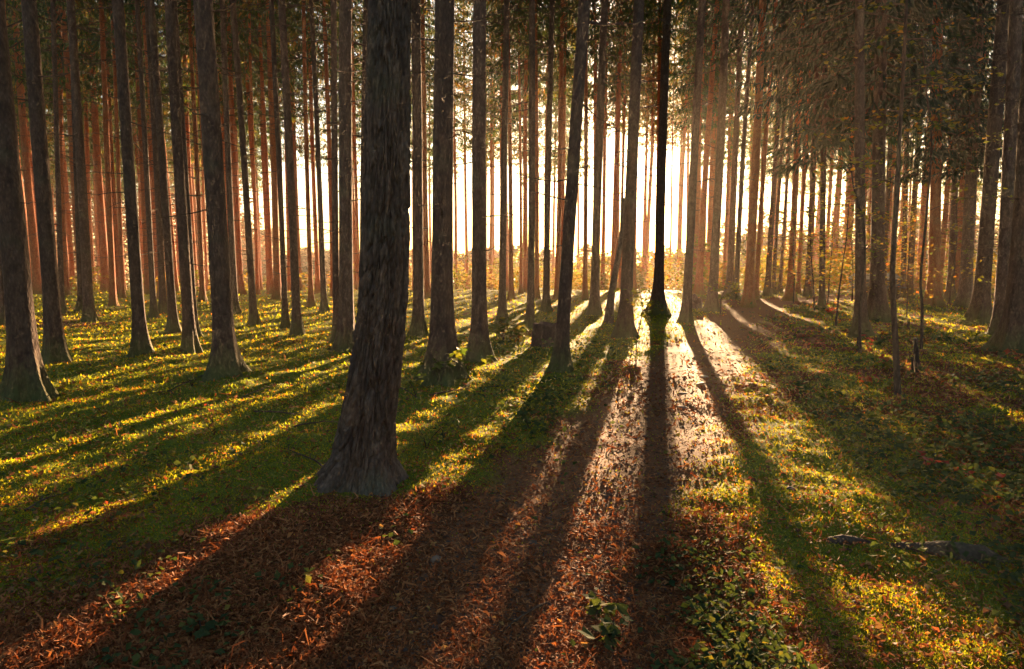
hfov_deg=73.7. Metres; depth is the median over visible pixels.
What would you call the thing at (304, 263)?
wood
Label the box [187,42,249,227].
slim spruce tree
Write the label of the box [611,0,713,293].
spruce tree
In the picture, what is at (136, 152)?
slim spruce tree
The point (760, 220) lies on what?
spruce tree
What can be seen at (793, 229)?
sapling
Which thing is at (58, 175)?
spruce tree
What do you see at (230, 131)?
slim spruce tree
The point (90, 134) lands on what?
slim spruce tree
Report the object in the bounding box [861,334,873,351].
seedling
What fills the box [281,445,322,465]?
fallen branch
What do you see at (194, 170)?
slim spruce tree
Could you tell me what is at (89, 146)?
slim spruce tree
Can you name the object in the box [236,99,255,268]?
slim spruce tree
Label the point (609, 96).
slim spruce tree
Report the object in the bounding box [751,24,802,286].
slim spruce tree
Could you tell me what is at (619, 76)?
slim spruce tree
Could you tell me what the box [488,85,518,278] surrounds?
slim spruce tree
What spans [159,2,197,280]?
slim spruce tree
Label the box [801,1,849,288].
slim spruce tree
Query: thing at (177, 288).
slim spruce tree
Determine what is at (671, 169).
slim spruce tree
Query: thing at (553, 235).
slim spruce tree
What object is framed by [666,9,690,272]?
slim spruce tree
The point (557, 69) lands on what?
slim spruce tree
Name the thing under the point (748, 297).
spruce tree
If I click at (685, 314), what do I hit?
spruce tree
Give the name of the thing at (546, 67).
slim spruce tree
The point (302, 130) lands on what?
slim spruce tree
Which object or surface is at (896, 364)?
sapling
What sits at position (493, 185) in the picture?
slim spruce tree
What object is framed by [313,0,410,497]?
pine tree
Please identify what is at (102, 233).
slim spruce tree
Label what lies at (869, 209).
slim spruce tree
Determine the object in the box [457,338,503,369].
bramble
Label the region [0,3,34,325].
spruce tree
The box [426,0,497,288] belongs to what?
slim spruce tree
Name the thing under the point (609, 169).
sky
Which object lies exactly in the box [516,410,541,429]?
seedling
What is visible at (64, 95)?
slim spruce tree
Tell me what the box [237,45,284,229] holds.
slim spruce tree
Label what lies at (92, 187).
slim spruce tree
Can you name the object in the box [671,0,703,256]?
slim spruce tree
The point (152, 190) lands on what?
slim spruce tree
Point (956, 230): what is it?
sapling
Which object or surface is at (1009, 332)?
spruce tree
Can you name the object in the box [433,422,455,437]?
seedling
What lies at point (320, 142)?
slim spruce tree
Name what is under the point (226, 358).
spruce tree
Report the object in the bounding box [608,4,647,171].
slim spruce tree
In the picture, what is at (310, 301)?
spruce tree
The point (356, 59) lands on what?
slim spruce tree
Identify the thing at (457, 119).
slim spruce tree
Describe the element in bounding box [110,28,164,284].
slim spruce tree
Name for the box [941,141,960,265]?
slim spruce tree
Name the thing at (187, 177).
spruce tree
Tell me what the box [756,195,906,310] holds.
sapling
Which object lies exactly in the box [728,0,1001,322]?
spruce tree
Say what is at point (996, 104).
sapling
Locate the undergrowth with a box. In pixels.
[69,232,997,293]
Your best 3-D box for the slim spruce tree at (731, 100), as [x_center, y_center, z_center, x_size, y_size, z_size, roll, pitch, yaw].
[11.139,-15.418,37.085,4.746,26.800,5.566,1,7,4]
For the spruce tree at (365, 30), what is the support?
on the ground at (728, 327)
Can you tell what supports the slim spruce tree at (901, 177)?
on the ground at (728, 327)
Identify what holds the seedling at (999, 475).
on the ground at (728, 327)
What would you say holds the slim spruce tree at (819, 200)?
on the ground at (728, 327)
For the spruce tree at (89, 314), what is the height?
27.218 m
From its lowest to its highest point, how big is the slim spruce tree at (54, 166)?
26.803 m
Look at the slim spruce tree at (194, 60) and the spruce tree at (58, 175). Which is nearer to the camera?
the spruce tree at (58, 175)
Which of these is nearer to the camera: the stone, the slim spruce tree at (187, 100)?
the stone
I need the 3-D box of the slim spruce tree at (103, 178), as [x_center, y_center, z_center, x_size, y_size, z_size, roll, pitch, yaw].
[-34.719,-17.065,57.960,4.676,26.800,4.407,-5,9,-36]
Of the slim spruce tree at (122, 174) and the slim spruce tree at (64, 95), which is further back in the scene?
the slim spruce tree at (122, 174)
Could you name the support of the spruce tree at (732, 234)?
on the ground at (728, 327)
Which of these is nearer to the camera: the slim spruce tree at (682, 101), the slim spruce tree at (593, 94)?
the slim spruce tree at (593, 94)
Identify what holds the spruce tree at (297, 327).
on the ground at (728, 327)
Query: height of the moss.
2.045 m
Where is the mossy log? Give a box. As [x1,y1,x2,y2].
[824,534,1008,563]
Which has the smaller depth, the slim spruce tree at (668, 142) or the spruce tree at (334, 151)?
the spruce tree at (334, 151)
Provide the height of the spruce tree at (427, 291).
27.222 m
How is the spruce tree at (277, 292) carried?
on the ground at (728, 327)
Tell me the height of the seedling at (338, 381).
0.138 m
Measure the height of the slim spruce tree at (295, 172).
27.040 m
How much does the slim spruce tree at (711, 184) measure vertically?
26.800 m
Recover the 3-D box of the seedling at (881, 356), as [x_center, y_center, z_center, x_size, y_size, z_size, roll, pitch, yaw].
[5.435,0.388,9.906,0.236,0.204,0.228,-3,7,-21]
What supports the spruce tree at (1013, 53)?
on the ground at (728, 327)
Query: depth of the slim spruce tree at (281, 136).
51.32 m
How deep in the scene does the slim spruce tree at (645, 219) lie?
54.57 m
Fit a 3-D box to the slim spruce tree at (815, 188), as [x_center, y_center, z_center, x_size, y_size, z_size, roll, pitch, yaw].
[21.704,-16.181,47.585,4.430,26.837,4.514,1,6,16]
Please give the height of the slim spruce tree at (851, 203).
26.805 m
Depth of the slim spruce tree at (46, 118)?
50.12 m
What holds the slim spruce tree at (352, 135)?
on the ground at (728, 327)
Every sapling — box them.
[611,285,668,338]
[701,280,745,313]
[735,220,847,302]
[756,192,936,325]
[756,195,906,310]
[764,213,890,302]
[774,0,1018,394]
[783,154,916,352]
[796,194,909,300]
[817,165,945,300]
[830,12,1013,348]
[845,222,970,316]
[889,65,1006,284]
[897,127,1000,303]
[949,66,1011,283]
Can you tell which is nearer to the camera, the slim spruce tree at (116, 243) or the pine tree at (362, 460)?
the pine tree at (362, 460)
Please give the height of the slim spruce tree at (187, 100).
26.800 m
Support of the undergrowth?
on the ground at (728, 327)
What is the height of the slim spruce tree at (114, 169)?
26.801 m
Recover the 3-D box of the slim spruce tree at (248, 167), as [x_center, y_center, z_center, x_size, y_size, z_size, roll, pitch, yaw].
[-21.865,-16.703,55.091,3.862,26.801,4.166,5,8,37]
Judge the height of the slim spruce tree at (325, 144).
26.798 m
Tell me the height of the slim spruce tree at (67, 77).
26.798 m
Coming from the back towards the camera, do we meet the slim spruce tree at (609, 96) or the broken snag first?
the slim spruce tree at (609, 96)
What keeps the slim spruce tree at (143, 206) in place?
on the ground at (728, 327)
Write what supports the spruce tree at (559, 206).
on the ground at (728, 327)
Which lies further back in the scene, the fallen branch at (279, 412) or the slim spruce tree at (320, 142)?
the slim spruce tree at (320, 142)
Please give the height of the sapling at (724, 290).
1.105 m
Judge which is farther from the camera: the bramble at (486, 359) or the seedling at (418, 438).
the bramble at (486, 359)
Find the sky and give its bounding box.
[22,0,1003,283]
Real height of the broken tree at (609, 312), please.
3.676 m
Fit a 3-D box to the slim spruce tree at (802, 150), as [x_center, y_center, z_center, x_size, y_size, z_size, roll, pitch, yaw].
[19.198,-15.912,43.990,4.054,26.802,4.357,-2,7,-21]
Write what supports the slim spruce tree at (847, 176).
on the ground at (728, 327)
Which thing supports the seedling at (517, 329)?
on the ground at (728, 327)
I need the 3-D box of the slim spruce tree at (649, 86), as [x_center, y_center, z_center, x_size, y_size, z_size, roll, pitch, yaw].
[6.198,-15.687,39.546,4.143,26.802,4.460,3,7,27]
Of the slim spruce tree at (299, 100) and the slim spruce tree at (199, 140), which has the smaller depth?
the slim spruce tree at (299, 100)
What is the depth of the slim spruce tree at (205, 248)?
51.08 m
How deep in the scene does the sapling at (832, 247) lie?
21.36 m
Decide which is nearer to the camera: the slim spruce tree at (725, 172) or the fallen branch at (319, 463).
the fallen branch at (319, 463)
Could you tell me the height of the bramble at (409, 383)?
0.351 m
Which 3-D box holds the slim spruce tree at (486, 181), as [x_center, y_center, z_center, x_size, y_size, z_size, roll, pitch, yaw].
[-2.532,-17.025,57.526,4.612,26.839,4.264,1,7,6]
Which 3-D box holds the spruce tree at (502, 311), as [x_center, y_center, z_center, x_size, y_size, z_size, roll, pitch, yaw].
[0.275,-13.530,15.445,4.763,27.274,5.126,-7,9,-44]
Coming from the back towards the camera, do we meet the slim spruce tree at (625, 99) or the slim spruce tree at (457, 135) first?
the slim spruce tree at (457, 135)
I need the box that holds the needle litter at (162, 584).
[0,322,1023,668]
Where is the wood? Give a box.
[23,97,998,285]
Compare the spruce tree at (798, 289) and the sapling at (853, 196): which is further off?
the spruce tree at (798, 289)
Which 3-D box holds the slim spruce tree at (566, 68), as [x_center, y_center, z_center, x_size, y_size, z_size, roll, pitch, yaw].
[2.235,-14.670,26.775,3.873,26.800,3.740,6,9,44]
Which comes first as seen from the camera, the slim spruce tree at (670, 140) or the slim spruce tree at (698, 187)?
the slim spruce tree at (698, 187)
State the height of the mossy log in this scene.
0.176 m
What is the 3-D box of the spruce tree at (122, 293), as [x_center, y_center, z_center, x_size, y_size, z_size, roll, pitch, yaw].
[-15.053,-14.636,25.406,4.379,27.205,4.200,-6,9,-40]
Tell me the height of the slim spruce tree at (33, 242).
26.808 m
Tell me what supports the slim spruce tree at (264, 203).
on the ground at (728, 327)
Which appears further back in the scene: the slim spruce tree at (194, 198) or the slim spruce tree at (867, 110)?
the slim spruce tree at (194, 198)
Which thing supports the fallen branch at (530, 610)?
on the ground at (728, 327)
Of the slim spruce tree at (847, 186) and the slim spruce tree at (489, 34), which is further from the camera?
the slim spruce tree at (847, 186)
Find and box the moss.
[0,286,1023,668]
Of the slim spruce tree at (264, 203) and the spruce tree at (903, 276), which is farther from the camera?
the slim spruce tree at (264, 203)
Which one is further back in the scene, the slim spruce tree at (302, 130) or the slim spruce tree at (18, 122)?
the slim spruce tree at (302, 130)
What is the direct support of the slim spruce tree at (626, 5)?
on the ground at (728, 327)
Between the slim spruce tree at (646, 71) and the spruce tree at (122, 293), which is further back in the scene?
the slim spruce tree at (646, 71)
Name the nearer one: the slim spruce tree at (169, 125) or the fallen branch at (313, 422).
the fallen branch at (313, 422)
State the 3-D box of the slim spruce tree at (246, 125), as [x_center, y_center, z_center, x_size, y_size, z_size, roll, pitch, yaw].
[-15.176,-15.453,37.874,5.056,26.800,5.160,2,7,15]
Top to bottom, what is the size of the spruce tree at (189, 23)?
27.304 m
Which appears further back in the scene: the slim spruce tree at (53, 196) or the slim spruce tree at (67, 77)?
the slim spruce tree at (53, 196)
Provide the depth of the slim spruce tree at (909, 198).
61.91 m
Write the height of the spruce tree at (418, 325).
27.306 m
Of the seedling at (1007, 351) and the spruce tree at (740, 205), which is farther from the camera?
the spruce tree at (740, 205)
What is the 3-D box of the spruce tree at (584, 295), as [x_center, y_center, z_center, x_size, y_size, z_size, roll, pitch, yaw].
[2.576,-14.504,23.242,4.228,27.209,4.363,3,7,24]
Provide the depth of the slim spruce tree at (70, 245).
37.43 m
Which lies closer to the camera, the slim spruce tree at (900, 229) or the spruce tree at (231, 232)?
the spruce tree at (231, 232)
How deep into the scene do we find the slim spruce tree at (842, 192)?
63.72 m
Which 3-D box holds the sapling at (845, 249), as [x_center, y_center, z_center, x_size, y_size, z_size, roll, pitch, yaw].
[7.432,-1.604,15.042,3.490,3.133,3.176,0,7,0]
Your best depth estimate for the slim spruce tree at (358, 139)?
55.71 m
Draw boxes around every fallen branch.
[24,490,67,510]
[155,375,202,394]
[241,382,281,397]
[254,408,304,416]
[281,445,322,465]
[294,419,336,426]
[429,382,504,395]
[503,602,546,633]
[917,450,948,472]
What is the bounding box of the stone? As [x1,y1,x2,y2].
[429,555,440,562]
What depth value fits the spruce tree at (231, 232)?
19.10 m
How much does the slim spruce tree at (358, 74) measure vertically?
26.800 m
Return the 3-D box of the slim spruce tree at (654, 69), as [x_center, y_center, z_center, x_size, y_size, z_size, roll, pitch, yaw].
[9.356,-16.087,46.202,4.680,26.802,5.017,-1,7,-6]
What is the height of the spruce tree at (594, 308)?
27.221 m
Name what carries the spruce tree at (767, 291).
on the ground at (728, 327)
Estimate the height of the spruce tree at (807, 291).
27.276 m
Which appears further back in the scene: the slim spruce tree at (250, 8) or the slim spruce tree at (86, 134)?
the slim spruce tree at (86, 134)
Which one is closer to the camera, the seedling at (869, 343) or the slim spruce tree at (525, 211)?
the seedling at (869, 343)
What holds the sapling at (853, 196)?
on the ground at (728, 327)
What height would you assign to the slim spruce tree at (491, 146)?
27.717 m
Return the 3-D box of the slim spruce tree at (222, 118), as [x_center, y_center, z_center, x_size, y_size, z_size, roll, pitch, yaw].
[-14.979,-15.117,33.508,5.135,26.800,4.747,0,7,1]
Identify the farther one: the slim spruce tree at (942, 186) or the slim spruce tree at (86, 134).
the slim spruce tree at (942, 186)
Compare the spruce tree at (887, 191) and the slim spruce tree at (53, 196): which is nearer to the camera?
the spruce tree at (887, 191)
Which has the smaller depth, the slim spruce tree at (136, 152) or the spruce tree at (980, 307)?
the spruce tree at (980, 307)
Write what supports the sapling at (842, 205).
on the ground at (728, 327)
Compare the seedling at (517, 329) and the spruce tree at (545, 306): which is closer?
the seedling at (517, 329)
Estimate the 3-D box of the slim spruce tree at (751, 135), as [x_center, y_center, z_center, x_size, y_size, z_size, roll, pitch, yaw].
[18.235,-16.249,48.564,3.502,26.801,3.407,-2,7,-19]
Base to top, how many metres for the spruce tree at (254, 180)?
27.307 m
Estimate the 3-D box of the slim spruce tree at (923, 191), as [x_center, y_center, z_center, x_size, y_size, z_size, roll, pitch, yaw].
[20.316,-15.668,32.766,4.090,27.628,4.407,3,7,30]
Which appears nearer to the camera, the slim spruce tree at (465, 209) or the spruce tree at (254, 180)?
the spruce tree at (254, 180)
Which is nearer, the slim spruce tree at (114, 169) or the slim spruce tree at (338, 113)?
the slim spruce tree at (338, 113)
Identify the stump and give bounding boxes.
[530,321,556,347]
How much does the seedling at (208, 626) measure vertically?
0.098 m
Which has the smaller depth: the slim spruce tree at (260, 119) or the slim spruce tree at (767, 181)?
the slim spruce tree at (260, 119)
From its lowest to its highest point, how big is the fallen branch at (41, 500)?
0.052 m
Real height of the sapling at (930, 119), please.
5.348 m
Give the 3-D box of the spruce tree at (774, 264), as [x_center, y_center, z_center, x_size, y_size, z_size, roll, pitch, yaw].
[11.059,-14.952,26.974,4.576,27.308,4.518,1,7,12]
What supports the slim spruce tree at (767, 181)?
on the ground at (728, 327)
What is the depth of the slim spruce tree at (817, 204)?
72.74 m
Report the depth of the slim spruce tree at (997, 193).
73.26 m
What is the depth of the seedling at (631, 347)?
11.24 m
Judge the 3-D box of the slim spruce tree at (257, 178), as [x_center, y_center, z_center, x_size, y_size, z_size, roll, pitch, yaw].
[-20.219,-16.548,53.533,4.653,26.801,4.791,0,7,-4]
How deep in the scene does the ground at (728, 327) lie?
5.66 m
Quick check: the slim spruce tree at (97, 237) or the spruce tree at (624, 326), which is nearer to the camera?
the spruce tree at (624, 326)
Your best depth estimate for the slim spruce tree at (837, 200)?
41.01 m
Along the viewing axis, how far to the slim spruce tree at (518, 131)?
52.96 m
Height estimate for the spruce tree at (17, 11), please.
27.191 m
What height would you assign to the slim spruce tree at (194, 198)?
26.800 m
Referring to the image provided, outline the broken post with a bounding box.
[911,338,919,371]
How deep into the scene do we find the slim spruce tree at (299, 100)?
37.74 m
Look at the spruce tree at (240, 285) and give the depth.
27.30 m
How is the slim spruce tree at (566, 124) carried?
on the ground at (728, 327)
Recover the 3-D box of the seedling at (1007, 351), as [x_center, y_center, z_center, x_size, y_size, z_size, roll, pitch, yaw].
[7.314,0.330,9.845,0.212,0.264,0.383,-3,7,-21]
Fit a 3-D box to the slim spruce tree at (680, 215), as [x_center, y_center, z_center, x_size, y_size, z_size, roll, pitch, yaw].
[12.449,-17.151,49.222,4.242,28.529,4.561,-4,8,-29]
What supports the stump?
on the ground at (728, 327)
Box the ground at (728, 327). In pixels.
[0,283,1023,668]
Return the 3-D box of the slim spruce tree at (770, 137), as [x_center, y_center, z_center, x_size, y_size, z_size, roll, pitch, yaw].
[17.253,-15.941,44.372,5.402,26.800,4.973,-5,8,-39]
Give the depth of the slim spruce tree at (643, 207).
57.80 m
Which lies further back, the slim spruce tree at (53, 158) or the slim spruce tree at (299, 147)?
the slim spruce tree at (53, 158)
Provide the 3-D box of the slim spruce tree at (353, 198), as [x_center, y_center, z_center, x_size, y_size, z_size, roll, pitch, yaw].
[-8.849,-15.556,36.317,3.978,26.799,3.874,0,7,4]
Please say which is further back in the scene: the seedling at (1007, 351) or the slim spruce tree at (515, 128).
the slim spruce tree at (515, 128)
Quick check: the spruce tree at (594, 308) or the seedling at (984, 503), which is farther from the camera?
the spruce tree at (594, 308)
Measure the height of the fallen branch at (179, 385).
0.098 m
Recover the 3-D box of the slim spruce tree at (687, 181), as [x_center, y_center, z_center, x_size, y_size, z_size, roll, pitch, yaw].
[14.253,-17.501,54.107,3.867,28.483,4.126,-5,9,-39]
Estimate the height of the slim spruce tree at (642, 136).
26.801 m
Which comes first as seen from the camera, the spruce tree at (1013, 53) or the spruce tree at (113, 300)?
the spruce tree at (1013, 53)
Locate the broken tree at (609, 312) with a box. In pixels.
[603,188,624,323]
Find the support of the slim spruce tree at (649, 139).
on the ground at (728, 327)
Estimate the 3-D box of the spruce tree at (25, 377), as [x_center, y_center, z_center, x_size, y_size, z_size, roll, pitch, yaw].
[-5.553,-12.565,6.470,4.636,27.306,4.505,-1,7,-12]
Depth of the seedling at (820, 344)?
12.15 m
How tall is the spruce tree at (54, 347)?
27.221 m
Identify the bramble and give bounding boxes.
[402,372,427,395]
[415,347,467,380]
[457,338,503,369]
[577,613,634,650]
[582,591,630,618]
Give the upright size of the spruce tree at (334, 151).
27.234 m
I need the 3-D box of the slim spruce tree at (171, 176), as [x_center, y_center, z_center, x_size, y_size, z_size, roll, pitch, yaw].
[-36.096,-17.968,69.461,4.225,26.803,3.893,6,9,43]
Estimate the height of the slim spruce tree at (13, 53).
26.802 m
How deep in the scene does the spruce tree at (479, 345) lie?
10.17 m
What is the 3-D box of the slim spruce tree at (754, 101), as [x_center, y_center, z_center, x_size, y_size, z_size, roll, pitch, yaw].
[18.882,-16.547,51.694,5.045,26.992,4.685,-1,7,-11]
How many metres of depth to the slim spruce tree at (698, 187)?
35.18 m
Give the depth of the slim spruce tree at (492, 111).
35.35 m
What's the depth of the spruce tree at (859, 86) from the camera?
12.95 m
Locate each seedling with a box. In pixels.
[150,337,156,345]
[177,368,201,385]
[186,605,218,639]
[202,404,213,426]
[251,486,282,506]
[327,388,344,396]
[332,378,343,388]
[408,420,458,449]
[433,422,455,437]
[489,317,518,339]
[505,323,528,341]
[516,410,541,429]
[619,337,635,353]
[744,381,784,396]
[807,338,824,346]
[826,303,841,316]
[857,372,880,383]
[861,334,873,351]
[878,354,892,362]
[880,359,901,367]
[953,462,983,476]
[971,488,1003,506]
[978,472,1008,490]
[1004,348,1023,363]
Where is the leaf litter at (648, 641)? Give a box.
[0,307,1023,668]
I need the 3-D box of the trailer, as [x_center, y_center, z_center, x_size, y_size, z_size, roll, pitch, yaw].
[14.293,-1.841,26.214,2.285,0.979,1.150,0,7,0]
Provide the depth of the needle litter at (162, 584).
3.36 m
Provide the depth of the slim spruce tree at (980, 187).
66.89 m
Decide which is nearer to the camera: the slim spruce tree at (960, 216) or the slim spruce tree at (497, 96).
the slim spruce tree at (960, 216)
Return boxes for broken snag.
[692,294,702,308]
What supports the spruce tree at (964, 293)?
on the ground at (728, 327)
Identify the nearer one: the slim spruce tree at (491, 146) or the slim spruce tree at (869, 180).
the slim spruce tree at (491, 146)
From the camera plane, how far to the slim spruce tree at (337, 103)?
44.91 m
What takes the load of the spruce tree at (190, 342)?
on the ground at (728, 327)
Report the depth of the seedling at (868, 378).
8.67 m
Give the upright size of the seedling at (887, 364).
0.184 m
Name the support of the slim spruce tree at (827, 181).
on the ground at (728, 327)
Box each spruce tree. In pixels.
[0,0,60,402]
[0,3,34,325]
[5,0,45,237]
[5,0,76,262]
[5,2,64,157]
[6,0,64,293]
[6,0,112,294]
[6,4,49,279]
[6,4,53,246]
[7,0,110,365]
[7,0,128,295]
[7,5,89,207]
[7,14,50,182]
[14,2,116,290]
[16,0,93,312]
[19,12,67,171]
[29,17,75,262]
[40,0,125,311]
[41,16,113,283]
[41,23,72,282]
[45,0,106,322]
[45,110,68,264]
[46,0,127,291]
[48,0,144,294]
[48,17,120,281]
[49,20,119,242]
[49,123,72,234]
[50,0,143,228]
[53,44,103,194]
[54,0,200,358]
[57,0,165,298]
[63,89,113,206]
[76,1,126,306]
[79,0,195,293]
[82,89,103,281]
[89,0,174,318]
[89,25,121,245]
[90,1,136,289]
[91,22,172,222]
[98,0,195,331]
[100,93,126,259]
[107,1,189,280]
[110,4,196,291]
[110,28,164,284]
[112,12,169,181]
[113,23,138,222]
[120,165,137,260]
[124,0,192,298]
[124,0,263,301]
[126,0,188,313]
[130,0,203,336]
[131,4,199,289]
[144,0,206,353]
[144,0,255,382]
[154,0,246,297]
[158,6,207,290]
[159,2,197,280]
[159,3,193,175]
[160,0,290,294]
[161,2,246,257]
[164,0,257,242]
[164,120,173,280]
[166,39,204,200]
[168,39,200,173]
[168,61,208,290]
[169,17,200,281]
[181,2,259,269]
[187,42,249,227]
[190,0,245,147]
[192,138,208,275]
[195,63,283,247]
[198,15,257,233]
[202,0,261,313]
[213,0,275,325]
[213,0,299,294]
[214,0,307,289]
[225,0,309,255]
[228,0,309,293]
[236,0,301,298]
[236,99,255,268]
[237,1,282,265]
[237,33,270,263]
[237,42,270,285]
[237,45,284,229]
[238,0,300,328]
[238,58,261,245]
[240,0,361,293]
[240,15,280,289]
[244,0,327,290]
[248,3,321,252]
[249,0,352,306]
[252,0,330,289]
[252,44,302,181]
[255,0,324,286]
[255,3,314,212]
[258,0,329,335]
[275,0,367,352]
[283,0,365,342]
[287,0,362,296]
[288,0,336,311]
[295,10,325,257]
[296,13,338,270]
[299,10,361,166]
[312,0,411,289]
[312,12,360,182]
[317,0,362,287]
[317,0,362,287]
[324,12,361,219]
[337,0,367,272]
[354,0,434,108]
[356,6,361,190]
[406,0,455,337]
[410,0,434,286]
[410,0,459,206]
[410,0,460,290]
[410,0,466,298]
[410,0,519,386]
[410,39,430,170]
[411,0,434,283]
[415,0,525,362]
[425,0,472,287]
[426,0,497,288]
[427,0,467,178]
[427,8,471,208]
[454,0,499,172]
[454,2,489,288]
[456,0,573,299]
[456,2,521,289]
[456,4,528,254]
[461,0,528,289]
[461,6,497,287]
[467,2,544,290]
[468,1,559,291]
[470,3,518,288]
[486,0,526,324]
[486,0,574,293]
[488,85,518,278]
[489,0,578,298]
[495,0,563,327]
[497,0,558,215]
[497,14,544,195]
[500,0,576,289]
[510,0,675,373]
[511,2,544,261]
[512,60,553,227]
[514,2,593,237]
[516,0,575,311]
[519,1,619,263]
[527,24,589,196]
[535,0,576,299]
[539,50,570,284]
[541,17,591,177]
[546,0,626,299]
[552,0,591,256]
[553,4,616,282]
[553,23,597,286]
[562,0,632,315]
[566,0,652,289]
[567,0,630,261]
[568,0,661,290]
[583,1,657,277]
[589,0,678,294]
[599,0,676,338]
[607,1,652,289]
[608,0,662,158]
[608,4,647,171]
[608,5,647,287]
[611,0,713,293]
[621,0,673,275]
[621,4,656,172]
[621,38,677,287]
[623,0,695,315]
[629,0,684,288]
[638,9,674,270]
[639,2,678,232]
[651,0,689,287]
[654,10,678,217]
[655,5,697,289]
[657,0,733,285]
[658,0,740,322]
[662,0,769,294]
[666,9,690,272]
[669,0,749,276]
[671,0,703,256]
[671,2,701,230]
[671,7,742,278]
[673,0,757,288]
[675,0,751,290]
[678,0,780,296]
[678,51,710,257]
[687,10,747,220]
[690,0,753,312]
[702,8,766,289]
[703,4,753,273]
[711,0,947,307]
[717,0,790,299]
[721,0,818,299]
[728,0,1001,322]
[731,0,789,307]
[732,20,793,228]
[736,0,831,295]
[737,6,814,292]
[737,33,772,265]
[737,88,769,228]
[740,3,811,254]
[743,6,790,289]
[746,3,832,293]
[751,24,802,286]
[758,80,800,212]
[767,0,847,293]
[767,21,810,289]
[771,0,815,300]
[780,37,838,288]
[781,116,836,263]
[786,0,842,296]
[792,72,838,286]
[799,72,844,287]
[799,104,835,264]
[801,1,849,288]
[803,94,837,280]
[804,21,849,288]
[809,154,837,278]
[818,90,848,286]
[819,4,918,288]
[820,0,919,337]
[821,42,887,249]
[827,152,847,254]
[828,5,872,289]
[830,5,903,248]
[832,0,1023,306]
[835,59,866,204]
[846,6,950,241]
[846,35,888,268]
[846,109,902,234]
[847,5,932,298]
[850,0,971,297]
[869,6,959,298]
[870,0,1023,307]
[885,100,921,264]
[885,126,922,257]
[886,47,912,251]
[896,93,925,271]
[900,119,925,244]
[901,21,953,289]
[912,0,995,292]
[916,3,996,294]
[941,34,983,285]
[941,35,984,300]
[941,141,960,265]
[949,0,1021,242]
[950,0,1009,325]
[966,0,1022,335]
[972,6,1023,355]
[974,23,1000,244]
[977,137,1002,212]
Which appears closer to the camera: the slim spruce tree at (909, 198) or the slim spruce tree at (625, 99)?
the slim spruce tree at (625, 99)
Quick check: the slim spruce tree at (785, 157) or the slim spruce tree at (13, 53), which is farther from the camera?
the slim spruce tree at (785, 157)
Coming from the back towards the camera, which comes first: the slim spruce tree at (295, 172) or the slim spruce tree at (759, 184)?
the slim spruce tree at (759, 184)
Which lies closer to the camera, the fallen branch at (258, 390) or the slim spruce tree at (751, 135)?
the fallen branch at (258, 390)
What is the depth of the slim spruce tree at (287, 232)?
30.80 m
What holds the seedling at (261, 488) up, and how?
on the ground at (728, 327)
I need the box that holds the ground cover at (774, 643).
[0,291,1023,668]
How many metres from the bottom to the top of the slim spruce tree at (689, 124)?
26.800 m
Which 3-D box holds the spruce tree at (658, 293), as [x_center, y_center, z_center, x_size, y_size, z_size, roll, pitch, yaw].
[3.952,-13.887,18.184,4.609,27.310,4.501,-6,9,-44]
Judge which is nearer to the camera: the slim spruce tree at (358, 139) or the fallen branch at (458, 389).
the fallen branch at (458, 389)
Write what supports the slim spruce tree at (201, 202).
on the ground at (728, 327)
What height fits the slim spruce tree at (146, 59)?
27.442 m
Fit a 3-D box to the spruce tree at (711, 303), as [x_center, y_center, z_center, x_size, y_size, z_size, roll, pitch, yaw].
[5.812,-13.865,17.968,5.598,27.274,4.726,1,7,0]
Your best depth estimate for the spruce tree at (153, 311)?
18.52 m
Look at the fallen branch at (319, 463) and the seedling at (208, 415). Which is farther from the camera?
the seedling at (208, 415)
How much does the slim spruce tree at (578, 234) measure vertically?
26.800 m
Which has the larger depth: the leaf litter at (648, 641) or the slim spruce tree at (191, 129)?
the slim spruce tree at (191, 129)
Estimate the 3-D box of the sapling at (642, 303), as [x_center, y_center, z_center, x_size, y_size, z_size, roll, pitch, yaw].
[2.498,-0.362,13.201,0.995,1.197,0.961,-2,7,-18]
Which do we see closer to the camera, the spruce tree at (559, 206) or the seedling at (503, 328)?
the seedling at (503, 328)
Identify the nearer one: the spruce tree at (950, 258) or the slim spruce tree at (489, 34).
the spruce tree at (950, 258)
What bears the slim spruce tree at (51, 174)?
on the ground at (728, 327)
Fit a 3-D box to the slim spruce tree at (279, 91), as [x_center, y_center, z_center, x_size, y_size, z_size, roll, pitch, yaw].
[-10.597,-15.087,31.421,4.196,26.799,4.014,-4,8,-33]
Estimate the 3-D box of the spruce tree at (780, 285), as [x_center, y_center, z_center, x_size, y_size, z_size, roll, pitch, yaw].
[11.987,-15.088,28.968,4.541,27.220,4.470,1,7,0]
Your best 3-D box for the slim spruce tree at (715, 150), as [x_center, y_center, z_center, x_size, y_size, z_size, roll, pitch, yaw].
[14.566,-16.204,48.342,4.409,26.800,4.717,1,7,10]
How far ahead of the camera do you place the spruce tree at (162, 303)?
19.60 m
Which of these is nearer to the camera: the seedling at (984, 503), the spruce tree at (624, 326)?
the seedling at (984, 503)
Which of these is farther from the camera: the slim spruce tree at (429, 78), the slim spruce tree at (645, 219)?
the slim spruce tree at (645, 219)
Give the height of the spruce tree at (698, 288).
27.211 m
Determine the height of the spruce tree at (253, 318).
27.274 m
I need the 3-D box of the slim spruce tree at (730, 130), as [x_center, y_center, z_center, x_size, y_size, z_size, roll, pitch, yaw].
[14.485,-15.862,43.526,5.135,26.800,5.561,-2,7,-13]
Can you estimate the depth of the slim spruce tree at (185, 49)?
24.68 m
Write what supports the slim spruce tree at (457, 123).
on the ground at (728, 327)

